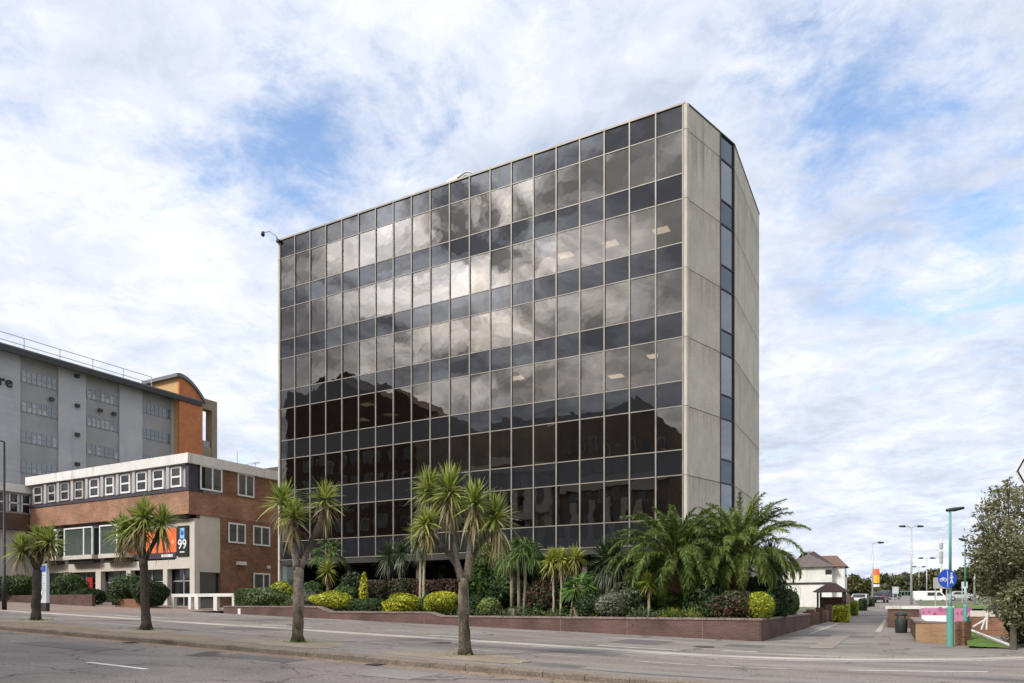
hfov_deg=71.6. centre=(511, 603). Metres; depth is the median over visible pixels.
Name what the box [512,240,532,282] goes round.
window
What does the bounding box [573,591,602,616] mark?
shrub
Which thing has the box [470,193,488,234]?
window
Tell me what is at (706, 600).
shrub
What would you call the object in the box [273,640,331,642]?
grass tuft
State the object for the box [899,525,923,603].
street lamp
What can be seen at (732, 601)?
shrub
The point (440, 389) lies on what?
window
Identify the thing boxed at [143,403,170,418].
ribbon window
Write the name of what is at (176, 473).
window
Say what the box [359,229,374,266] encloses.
window
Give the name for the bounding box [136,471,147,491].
window
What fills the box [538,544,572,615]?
cabbage palm
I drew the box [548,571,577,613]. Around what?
shrub
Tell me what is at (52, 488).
window
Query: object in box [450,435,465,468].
window
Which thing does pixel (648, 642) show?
road repair
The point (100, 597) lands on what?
shrub
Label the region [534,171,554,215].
window
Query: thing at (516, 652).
lane marking
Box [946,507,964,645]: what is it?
street lamp
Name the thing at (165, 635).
verge
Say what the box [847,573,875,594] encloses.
distant tree
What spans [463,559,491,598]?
shrub
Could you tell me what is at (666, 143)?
window
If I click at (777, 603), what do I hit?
shrub
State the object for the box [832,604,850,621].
hedge
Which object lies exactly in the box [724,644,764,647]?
road repair
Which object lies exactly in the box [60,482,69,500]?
window
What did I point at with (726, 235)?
side window
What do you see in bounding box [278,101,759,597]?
office block
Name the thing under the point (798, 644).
pavement
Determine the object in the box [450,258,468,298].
window
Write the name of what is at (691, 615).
spiky plant
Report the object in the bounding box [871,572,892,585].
distant tree
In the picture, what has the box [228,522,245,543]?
side window
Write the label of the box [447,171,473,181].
roof plant unit
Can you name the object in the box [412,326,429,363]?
window
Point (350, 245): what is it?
window
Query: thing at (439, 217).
window
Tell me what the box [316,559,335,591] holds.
cabbage palm
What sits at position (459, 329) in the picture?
window
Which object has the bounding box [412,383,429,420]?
window
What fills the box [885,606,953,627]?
dark underpass wall
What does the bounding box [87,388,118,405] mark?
ribbon window
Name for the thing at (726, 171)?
side window
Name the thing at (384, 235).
window
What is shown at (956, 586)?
distant tree
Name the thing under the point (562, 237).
window
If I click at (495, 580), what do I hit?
shrub
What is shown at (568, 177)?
window
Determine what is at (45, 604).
totem sign
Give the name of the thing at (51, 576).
shop window
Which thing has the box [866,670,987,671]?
lane marking
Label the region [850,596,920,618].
road
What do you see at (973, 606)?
grass
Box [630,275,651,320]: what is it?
window
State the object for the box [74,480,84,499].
window
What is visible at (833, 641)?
patched surface
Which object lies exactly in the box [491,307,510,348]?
window
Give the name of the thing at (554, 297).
window
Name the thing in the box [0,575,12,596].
shrub
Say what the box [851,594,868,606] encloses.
parked car
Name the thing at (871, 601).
hedge
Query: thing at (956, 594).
parked car
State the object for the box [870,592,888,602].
parked car
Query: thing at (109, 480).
window
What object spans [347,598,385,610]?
hedge
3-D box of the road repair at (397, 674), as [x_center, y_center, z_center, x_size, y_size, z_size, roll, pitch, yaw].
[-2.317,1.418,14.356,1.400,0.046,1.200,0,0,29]
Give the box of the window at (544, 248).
[534,234,554,277]
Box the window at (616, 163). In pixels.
[605,148,628,194]
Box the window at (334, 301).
[327,293,340,328]
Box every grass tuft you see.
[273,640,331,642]
[445,652,489,656]
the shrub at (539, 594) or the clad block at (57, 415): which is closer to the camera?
the shrub at (539, 594)
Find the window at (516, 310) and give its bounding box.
[512,302,532,344]
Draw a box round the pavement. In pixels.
[60,611,1023,657]
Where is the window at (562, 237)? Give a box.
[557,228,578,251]
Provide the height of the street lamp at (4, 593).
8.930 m
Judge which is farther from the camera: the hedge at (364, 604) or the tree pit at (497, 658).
the hedge at (364, 604)
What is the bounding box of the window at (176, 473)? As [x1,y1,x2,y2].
[170,466,182,487]
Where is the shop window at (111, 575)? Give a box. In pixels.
[107,571,125,601]
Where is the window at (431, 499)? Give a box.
[431,499,441,526]
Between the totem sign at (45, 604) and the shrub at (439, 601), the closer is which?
the shrub at (439, 601)
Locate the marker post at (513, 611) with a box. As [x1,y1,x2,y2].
[509,608,515,615]
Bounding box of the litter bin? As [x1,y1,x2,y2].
[894,611,907,632]
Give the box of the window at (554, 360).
[534,360,554,401]
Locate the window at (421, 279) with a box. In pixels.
[412,269,429,307]
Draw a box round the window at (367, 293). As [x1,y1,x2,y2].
[359,284,374,320]
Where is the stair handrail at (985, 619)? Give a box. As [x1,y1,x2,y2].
[972,612,987,629]
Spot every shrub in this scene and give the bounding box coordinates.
[0,574,31,597]
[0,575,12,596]
[50,572,89,594]
[68,587,106,604]
[106,573,139,604]
[130,579,170,607]
[245,587,288,605]
[270,580,292,597]
[286,589,316,605]
[304,580,324,593]
[307,590,352,608]
[332,584,359,606]
[338,571,361,588]
[358,572,368,597]
[381,593,422,611]
[419,591,434,611]
[423,590,457,613]
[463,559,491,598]
[469,594,481,615]
[476,597,502,615]
[485,585,509,615]
[488,564,516,589]
[498,579,530,611]
[520,584,533,614]
[525,576,564,615]
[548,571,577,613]
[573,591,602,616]
[576,571,599,597]
[593,591,634,616]
[597,579,612,594]
[610,580,651,616]
[628,568,657,590]
[643,583,683,616]
[681,582,719,617]
[699,594,728,617]
[706,589,754,617]
[722,577,796,615]
[745,591,775,618]
[759,591,779,616]
[776,589,794,617]
[784,589,799,614]
[994,591,1023,644]
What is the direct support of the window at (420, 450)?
in the office block at (558, 344)
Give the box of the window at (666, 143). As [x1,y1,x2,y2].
[657,130,681,159]
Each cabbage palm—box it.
[0,522,69,619]
[100,494,185,629]
[258,475,349,642]
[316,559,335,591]
[370,539,411,588]
[402,512,435,611]
[406,460,523,654]
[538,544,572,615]
[564,542,586,615]
[581,532,632,593]
[637,569,657,613]
[750,540,795,586]
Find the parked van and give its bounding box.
[913,591,948,599]
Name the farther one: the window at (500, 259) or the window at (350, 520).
the window at (350, 520)
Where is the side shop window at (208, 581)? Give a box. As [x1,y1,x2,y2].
[200,572,217,593]
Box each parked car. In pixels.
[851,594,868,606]
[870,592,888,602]
[880,590,900,598]
[945,591,977,599]
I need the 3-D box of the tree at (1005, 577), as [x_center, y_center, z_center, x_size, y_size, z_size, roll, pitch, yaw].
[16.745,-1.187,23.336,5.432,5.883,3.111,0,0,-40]
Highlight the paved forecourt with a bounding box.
[0,601,223,612]
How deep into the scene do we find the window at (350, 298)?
43.84 m
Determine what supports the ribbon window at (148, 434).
in the clad block at (57, 415)
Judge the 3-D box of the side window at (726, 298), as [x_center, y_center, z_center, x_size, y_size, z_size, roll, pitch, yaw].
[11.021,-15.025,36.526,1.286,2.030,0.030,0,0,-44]
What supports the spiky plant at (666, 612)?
on the planter soil
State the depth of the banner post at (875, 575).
95.97 m
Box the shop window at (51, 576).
[49,573,59,594]
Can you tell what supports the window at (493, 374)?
in the office block at (558, 344)
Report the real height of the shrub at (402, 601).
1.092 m
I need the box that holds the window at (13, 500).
[8,494,18,511]
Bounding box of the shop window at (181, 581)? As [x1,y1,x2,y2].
[173,569,189,605]
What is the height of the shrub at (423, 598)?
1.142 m
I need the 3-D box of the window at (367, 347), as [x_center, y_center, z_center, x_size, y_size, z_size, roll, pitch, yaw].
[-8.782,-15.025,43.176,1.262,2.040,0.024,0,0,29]
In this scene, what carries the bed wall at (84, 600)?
on the paved forecourt
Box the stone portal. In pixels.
[203,399,216,457]
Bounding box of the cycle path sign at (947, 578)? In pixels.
[938,569,956,587]
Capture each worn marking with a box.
[596,645,679,650]
[809,622,841,633]
[875,619,886,631]
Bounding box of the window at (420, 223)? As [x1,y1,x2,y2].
[412,212,429,251]
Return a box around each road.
[0,632,561,682]
[808,619,882,637]
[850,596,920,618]
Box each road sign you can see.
[892,587,898,599]
[933,577,948,605]
[961,582,967,602]
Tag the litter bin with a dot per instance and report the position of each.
(901, 625)
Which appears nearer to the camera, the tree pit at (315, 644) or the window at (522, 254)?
the tree pit at (315, 644)
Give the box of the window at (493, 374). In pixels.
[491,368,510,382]
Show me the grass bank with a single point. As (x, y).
(978, 640)
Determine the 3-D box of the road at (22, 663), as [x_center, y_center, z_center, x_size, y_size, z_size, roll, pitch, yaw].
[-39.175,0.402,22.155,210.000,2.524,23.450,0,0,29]
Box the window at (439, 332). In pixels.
[431,322,448,360]
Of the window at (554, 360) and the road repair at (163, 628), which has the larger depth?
the window at (554, 360)
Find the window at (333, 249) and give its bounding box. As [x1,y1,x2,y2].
[327,240,340,275]
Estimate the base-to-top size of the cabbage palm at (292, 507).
4.815 m
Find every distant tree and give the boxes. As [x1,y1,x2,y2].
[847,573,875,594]
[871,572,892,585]
[890,574,913,593]
[913,568,942,590]
[937,569,948,594]
[948,570,970,592]
[956,565,985,593]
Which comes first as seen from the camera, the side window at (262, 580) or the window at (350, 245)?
the window at (350, 245)
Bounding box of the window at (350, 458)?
[343,450,357,484]
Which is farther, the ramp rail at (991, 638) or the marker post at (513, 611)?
the marker post at (513, 611)
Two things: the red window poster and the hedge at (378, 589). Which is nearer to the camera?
the hedge at (378, 589)
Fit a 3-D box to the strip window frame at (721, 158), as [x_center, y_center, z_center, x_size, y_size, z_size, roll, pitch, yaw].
[11.042,-11.425,36.504,1.430,24.850,0.100,0,0,-44]
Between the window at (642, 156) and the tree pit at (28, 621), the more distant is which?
the window at (642, 156)
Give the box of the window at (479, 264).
[470,252,488,293]
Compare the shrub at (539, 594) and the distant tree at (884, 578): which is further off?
the distant tree at (884, 578)
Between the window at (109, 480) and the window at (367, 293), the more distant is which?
the window at (109, 480)
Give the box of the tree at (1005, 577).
[959,476,1023,649]
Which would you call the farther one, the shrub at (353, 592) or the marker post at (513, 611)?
the shrub at (353, 592)
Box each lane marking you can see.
[86,662,146,668]
[456,648,573,656]
[642,661,789,668]
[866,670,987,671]
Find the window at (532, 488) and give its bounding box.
[512,488,532,526]
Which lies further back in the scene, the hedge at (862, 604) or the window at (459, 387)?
the hedge at (862, 604)
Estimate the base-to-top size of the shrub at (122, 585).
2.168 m
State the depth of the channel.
20.60 m
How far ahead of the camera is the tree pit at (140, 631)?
23.26 m
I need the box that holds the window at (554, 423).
[534,423,554,463]
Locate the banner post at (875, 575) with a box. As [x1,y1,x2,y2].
[873,569,878,586]
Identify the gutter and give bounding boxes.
[0,630,598,682]
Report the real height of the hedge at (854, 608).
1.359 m
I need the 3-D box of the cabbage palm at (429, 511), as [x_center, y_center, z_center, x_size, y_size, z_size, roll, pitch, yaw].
[-1.194,-1.148,17.365,3.111,4.856,2.008,0,0,5]
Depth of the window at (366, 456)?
43.20 m
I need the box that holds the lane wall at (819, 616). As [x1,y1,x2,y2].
[806,595,852,625]
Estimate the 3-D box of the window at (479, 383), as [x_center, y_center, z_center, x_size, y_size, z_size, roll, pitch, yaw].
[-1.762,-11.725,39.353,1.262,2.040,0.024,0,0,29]
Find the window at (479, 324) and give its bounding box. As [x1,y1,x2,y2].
[470,312,488,352]
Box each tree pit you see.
[0,620,56,621]
[101,629,177,632]
[232,639,345,648]
[384,651,530,663]
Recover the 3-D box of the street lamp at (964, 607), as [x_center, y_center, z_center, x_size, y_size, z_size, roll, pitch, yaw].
[21.440,-0.900,33.738,0.438,4.477,0.182,0,0,-1]
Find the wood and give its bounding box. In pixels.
[851,571,993,596]
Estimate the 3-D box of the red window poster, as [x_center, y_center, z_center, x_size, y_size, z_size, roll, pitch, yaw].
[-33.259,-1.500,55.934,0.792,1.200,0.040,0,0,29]
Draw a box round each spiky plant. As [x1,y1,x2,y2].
[628,606,659,624]
[662,604,683,616]
[678,607,703,617]
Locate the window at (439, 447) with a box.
[431,438,448,474]
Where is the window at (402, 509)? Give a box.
[394,499,410,534]
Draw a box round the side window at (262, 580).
[253,573,269,587]
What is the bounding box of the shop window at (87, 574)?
[74,572,95,588]
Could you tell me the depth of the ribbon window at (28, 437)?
73.66 m
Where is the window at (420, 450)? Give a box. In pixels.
[412,440,429,476]
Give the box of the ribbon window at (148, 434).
[143,428,170,443]
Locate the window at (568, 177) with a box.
[557,163,578,208]
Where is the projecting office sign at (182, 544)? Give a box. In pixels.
[176,525,188,555]
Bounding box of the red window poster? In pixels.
[87,577,92,587]
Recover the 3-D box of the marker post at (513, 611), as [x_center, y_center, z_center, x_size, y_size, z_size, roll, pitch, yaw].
[0.038,0.455,31.747,0.260,0.500,0.200,0,0,29]
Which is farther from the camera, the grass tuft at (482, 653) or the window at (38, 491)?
the window at (38, 491)
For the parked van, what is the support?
on the dual carriageway
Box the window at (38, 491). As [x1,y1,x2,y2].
[33,486,43,503]
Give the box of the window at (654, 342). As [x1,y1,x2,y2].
[630,342,654,387]
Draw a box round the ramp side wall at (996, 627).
[970,611,1008,635]
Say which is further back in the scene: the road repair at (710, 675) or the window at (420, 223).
the window at (420, 223)
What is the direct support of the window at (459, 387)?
in the office block at (558, 344)
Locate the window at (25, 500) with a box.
[21,495,30,512]
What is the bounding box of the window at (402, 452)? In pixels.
[394,443,410,478]
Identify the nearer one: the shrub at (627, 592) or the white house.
the shrub at (627, 592)
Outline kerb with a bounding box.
[0,626,715,682]
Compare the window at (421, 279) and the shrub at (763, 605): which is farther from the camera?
the window at (421, 279)
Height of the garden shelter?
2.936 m
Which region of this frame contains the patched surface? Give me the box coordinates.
[809,633,852,648]
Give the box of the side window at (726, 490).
[721,483,732,522]
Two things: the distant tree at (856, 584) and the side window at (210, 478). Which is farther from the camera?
the distant tree at (856, 584)
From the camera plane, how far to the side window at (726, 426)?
36.52 m
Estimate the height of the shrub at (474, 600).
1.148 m
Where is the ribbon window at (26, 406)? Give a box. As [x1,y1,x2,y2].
[21,400,57,418]
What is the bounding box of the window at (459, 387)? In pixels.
[450,376,468,414]
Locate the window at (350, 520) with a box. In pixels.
[343,504,357,537]
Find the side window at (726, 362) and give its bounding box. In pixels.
[721,354,732,396]
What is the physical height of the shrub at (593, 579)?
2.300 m
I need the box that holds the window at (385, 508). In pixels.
[377,501,392,535]
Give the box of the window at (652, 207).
[630,207,652,253]
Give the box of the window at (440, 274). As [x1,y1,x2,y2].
[431,263,448,302]
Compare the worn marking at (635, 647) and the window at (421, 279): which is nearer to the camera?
the worn marking at (635, 647)
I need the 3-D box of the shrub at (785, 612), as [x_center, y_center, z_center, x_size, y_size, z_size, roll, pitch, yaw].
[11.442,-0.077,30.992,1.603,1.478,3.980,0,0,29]
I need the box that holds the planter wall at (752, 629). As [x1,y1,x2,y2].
[223,606,810,640]
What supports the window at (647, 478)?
in the office block at (558, 344)
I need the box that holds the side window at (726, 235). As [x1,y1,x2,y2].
[721,224,732,269]
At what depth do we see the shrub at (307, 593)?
38.30 m
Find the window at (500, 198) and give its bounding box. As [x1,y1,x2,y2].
[491,186,510,227]
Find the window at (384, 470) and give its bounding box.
[376,445,392,480]
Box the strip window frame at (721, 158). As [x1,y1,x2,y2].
[719,133,734,544]
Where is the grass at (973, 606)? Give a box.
[920,605,988,608]
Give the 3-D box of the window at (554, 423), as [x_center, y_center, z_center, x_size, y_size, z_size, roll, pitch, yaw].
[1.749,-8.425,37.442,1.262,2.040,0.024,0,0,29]
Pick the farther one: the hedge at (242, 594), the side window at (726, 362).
the hedge at (242, 594)
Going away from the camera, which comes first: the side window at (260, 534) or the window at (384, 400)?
the window at (384, 400)
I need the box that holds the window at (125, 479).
[120,473,131,493]
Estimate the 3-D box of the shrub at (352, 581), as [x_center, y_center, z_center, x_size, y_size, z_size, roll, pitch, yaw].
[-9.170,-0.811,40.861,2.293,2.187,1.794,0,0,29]
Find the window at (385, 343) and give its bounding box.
[376,334,392,370]
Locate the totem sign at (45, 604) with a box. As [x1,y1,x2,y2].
[41,564,49,610]
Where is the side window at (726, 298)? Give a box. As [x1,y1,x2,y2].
[721,289,732,333]
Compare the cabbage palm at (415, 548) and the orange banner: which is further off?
the orange banner
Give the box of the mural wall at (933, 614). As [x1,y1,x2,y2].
[921,607,971,621]
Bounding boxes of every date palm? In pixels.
[605,504,744,611]
[678,491,811,591]
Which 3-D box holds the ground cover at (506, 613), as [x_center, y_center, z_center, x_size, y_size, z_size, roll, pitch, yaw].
[-1.945,0.145,35.442,27.721,1.211,5.638,0,0,29]
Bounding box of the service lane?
[0,611,1023,682]
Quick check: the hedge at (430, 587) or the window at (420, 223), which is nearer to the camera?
the hedge at (430, 587)
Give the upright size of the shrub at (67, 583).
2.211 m
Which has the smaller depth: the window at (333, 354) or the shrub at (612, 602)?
the shrub at (612, 602)
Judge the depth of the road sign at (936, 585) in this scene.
70.00 m
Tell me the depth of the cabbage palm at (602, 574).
31.14 m
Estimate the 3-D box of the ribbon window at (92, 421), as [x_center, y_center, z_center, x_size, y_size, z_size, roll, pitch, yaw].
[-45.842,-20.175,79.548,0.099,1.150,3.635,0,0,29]
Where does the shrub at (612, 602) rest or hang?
on the planter soil
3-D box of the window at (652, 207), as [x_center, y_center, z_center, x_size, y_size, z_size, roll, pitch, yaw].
[6.429,-18.325,34.894,1.262,2.040,0.024,0,0,29]
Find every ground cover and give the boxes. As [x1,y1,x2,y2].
[239,596,750,617]
[240,599,748,617]
[278,601,695,617]
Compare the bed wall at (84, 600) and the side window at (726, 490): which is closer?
the side window at (726, 490)
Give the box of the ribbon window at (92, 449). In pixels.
[87,443,118,459]
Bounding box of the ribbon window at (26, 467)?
[21,461,57,474]
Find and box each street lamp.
[0,440,6,609]
[872,541,883,596]
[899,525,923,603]
[918,557,934,590]
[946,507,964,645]
[958,538,967,620]
[963,554,975,604]
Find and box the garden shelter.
[813,583,848,609]
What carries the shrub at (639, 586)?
on the planter soil
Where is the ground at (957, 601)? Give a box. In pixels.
[8,596,998,680]
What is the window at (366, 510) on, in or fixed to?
in the office block at (558, 344)
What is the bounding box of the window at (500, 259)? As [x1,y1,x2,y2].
[491,246,510,288]
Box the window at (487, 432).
[470,432,487,470]
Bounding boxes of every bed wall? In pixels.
[0,594,94,605]
[115,599,140,607]
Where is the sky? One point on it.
(148, 148)
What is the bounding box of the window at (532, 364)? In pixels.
[512,364,532,405]
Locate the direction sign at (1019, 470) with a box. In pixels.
[1015,456,1023,485]
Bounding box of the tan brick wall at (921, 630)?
[909,617,970,645]
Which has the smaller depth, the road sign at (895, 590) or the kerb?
the kerb
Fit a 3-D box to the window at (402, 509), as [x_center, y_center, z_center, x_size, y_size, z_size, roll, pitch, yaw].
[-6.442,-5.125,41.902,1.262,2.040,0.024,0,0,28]
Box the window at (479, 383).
[470,372,488,411]
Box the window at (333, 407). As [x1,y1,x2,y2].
[327,399,340,433]
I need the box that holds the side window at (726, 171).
[721,160,732,206]
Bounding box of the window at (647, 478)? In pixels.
[630,478,647,520]
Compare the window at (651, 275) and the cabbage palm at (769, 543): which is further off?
the window at (651, 275)
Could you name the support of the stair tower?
on the ground at (957, 601)
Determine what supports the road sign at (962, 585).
on the ground at (957, 601)
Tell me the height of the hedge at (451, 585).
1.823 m
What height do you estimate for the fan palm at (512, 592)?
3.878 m
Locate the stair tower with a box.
[142,373,205,454]
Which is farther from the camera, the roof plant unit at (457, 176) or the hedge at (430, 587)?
the roof plant unit at (457, 176)
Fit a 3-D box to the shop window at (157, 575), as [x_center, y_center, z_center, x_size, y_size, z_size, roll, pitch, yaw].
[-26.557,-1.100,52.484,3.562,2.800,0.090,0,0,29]
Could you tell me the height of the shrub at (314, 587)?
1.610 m
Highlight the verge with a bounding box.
[0,622,719,682]
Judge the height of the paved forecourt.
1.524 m
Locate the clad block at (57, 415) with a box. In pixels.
[0,331,201,484]
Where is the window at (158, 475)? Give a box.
[152,468,164,489]
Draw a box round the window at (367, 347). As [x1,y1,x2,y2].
[359,338,374,374]
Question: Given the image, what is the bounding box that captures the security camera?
[261,231,280,242]
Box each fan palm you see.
[309,535,349,589]
[474,537,499,566]
[475,544,509,570]
[490,539,531,607]
[493,535,548,615]
[559,571,598,615]
[599,551,646,586]
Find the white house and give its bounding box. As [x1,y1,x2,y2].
[783,551,848,606]
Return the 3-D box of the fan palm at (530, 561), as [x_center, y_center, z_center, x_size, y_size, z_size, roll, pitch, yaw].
[0.419,-1.297,32.754,2.850,3.950,2.587,0,0,29]
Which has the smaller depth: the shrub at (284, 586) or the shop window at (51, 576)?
the shrub at (284, 586)
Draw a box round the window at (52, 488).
[48,484,56,502]
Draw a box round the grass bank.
[967,632,1008,647]
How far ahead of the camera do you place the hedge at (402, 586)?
37.08 m
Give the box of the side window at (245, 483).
[237,473,254,497]
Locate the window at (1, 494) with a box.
[0,493,2,509]
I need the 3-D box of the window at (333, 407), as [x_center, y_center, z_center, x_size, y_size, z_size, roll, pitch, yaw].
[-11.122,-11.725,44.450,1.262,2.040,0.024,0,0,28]
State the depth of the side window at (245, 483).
53.18 m
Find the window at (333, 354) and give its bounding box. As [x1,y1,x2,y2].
[327,346,340,380]
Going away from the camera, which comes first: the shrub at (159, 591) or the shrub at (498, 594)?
the shrub at (498, 594)
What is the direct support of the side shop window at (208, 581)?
in the brick office
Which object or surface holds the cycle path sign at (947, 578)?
attached to the street lamp at (949, 625)
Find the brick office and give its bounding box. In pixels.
[25,452,278,607]
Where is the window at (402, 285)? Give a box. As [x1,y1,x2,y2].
[394,274,410,311]
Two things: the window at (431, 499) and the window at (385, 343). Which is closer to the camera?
the window at (431, 499)
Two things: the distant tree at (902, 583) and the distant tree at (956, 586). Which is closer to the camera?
the distant tree at (956, 586)
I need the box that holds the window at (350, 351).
[343,342,357,377]
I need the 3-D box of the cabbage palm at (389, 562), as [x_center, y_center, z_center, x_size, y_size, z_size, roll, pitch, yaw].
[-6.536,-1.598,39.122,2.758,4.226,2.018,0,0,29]
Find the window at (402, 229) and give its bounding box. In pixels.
[394,218,410,256]
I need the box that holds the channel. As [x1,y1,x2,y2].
[0,610,1023,660]
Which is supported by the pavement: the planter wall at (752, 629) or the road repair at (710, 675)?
the planter wall at (752, 629)
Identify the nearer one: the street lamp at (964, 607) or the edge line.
the edge line
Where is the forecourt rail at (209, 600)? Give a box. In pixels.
[171,593,237,612]
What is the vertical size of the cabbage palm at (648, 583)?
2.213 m
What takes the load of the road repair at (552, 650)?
on the service lane
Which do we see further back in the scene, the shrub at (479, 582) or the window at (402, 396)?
the window at (402, 396)
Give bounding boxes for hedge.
[233,588,252,605]
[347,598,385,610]
[357,579,392,607]
[386,578,418,601]
[412,579,443,607]
[434,578,458,606]
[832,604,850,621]
[850,600,858,615]
[858,598,867,610]
[868,597,874,606]
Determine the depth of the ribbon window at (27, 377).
73.66 m
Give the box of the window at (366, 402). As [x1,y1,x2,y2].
[359,393,374,428]
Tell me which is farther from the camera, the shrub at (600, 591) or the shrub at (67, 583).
the shrub at (67, 583)
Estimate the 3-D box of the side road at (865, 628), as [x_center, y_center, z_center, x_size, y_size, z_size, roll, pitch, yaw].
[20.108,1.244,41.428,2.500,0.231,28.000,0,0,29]
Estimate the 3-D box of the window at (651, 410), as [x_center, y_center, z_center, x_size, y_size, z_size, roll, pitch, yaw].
[6.429,-8.425,34.894,1.262,2.040,0.024,0,0,29]
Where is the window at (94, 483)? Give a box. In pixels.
[89,477,99,497]
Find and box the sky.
[0,0,1023,580]
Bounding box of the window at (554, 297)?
[534,297,554,339]
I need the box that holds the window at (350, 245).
[343,235,357,271]
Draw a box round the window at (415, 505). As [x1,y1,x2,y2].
[412,498,426,532]
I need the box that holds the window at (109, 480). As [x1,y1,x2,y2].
[105,475,114,495]
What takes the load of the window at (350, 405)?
in the office block at (558, 344)
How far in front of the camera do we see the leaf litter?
18.02 m
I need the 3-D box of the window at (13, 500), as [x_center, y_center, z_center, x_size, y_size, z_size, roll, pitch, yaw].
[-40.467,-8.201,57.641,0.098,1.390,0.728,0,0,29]
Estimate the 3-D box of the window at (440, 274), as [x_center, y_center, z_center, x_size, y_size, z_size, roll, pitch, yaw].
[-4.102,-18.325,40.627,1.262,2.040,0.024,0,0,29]
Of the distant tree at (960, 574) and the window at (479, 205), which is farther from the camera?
the distant tree at (960, 574)
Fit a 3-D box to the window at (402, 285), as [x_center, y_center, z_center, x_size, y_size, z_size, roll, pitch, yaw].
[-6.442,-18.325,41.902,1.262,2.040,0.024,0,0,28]
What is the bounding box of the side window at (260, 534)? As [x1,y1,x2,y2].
[252,525,269,546]
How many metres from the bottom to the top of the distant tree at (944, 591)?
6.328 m
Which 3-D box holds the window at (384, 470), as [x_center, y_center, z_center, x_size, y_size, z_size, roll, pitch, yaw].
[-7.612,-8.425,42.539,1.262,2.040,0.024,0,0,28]
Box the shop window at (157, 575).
[138,570,162,604]
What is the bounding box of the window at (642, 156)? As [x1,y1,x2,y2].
[630,139,654,187]
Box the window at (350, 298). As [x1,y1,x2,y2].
[343,288,357,324]
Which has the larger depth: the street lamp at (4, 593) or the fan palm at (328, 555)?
the fan palm at (328, 555)
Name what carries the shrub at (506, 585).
on the planter soil
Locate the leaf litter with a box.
[6,630,602,682]
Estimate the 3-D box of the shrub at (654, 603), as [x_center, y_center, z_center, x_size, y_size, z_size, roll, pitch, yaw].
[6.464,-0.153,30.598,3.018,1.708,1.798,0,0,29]
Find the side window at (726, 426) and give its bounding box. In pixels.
[721,419,732,460]
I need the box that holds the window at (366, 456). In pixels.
[359,448,374,482]
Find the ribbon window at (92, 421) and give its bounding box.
[87,415,118,431]
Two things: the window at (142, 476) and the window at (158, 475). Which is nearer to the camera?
the window at (158, 475)
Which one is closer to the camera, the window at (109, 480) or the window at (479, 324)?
the window at (479, 324)
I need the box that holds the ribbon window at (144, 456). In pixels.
[143,454,154,458]
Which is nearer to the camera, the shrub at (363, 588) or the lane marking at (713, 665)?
the lane marking at (713, 665)
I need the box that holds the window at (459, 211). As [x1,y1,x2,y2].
[450,199,468,239]
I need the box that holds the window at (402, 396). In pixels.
[394,386,410,423]
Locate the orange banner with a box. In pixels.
[132,528,175,559]
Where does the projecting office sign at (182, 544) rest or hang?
attached to the brick office
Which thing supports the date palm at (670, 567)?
on the planter soil
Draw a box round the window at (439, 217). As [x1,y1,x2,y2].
[431,205,448,245]
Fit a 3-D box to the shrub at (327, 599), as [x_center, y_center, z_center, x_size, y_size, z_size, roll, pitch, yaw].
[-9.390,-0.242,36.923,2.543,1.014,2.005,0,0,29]
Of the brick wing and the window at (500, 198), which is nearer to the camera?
the window at (500, 198)
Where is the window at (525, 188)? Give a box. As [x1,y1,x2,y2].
[512,178,532,221]
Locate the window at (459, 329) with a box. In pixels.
[450,317,468,356]
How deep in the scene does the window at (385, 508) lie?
42.54 m
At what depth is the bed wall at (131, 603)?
45.00 m
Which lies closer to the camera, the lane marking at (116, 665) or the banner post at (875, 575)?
the lane marking at (116, 665)
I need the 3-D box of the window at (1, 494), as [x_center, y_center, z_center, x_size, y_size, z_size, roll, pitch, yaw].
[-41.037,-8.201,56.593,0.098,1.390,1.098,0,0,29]
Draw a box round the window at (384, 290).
[376,279,392,316]
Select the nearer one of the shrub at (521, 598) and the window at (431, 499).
the shrub at (521, 598)
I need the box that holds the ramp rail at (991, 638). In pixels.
[971,629,1008,645]
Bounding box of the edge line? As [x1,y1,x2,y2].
[536,646,1023,660]
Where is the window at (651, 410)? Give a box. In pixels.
[630,410,652,453]
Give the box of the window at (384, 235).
[376,223,392,261]
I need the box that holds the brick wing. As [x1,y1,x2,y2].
[0,482,34,578]
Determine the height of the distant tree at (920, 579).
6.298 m
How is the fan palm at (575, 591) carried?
on the planter soil
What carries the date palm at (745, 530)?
on the planter soil
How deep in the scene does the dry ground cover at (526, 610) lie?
31.29 m
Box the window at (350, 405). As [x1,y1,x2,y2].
[343,396,357,430]
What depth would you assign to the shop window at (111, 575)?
54.77 m
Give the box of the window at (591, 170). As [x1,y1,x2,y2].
[581,156,602,201]
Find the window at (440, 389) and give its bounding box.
[431,380,448,417]
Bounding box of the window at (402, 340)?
[394,330,410,367]
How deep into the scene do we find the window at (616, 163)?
35.53 m
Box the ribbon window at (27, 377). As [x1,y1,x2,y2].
[21,370,57,390]
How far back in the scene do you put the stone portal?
91.07 m
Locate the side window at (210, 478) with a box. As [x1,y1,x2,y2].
[199,465,222,492]
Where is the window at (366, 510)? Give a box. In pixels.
[359,502,374,536]
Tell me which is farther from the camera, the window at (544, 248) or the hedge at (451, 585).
the window at (544, 248)
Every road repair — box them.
[16,642,119,650]
[130,627,184,630]
[217,654,301,661]
[228,618,283,621]
[355,669,439,679]
[428,642,619,655]
[577,666,870,682]
[611,639,674,644]
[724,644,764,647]
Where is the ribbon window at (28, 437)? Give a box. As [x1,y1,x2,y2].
[21,430,57,447]
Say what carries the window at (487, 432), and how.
in the office block at (558, 344)
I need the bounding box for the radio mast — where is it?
[939,536,942,591]
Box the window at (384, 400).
[376,390,392,425]

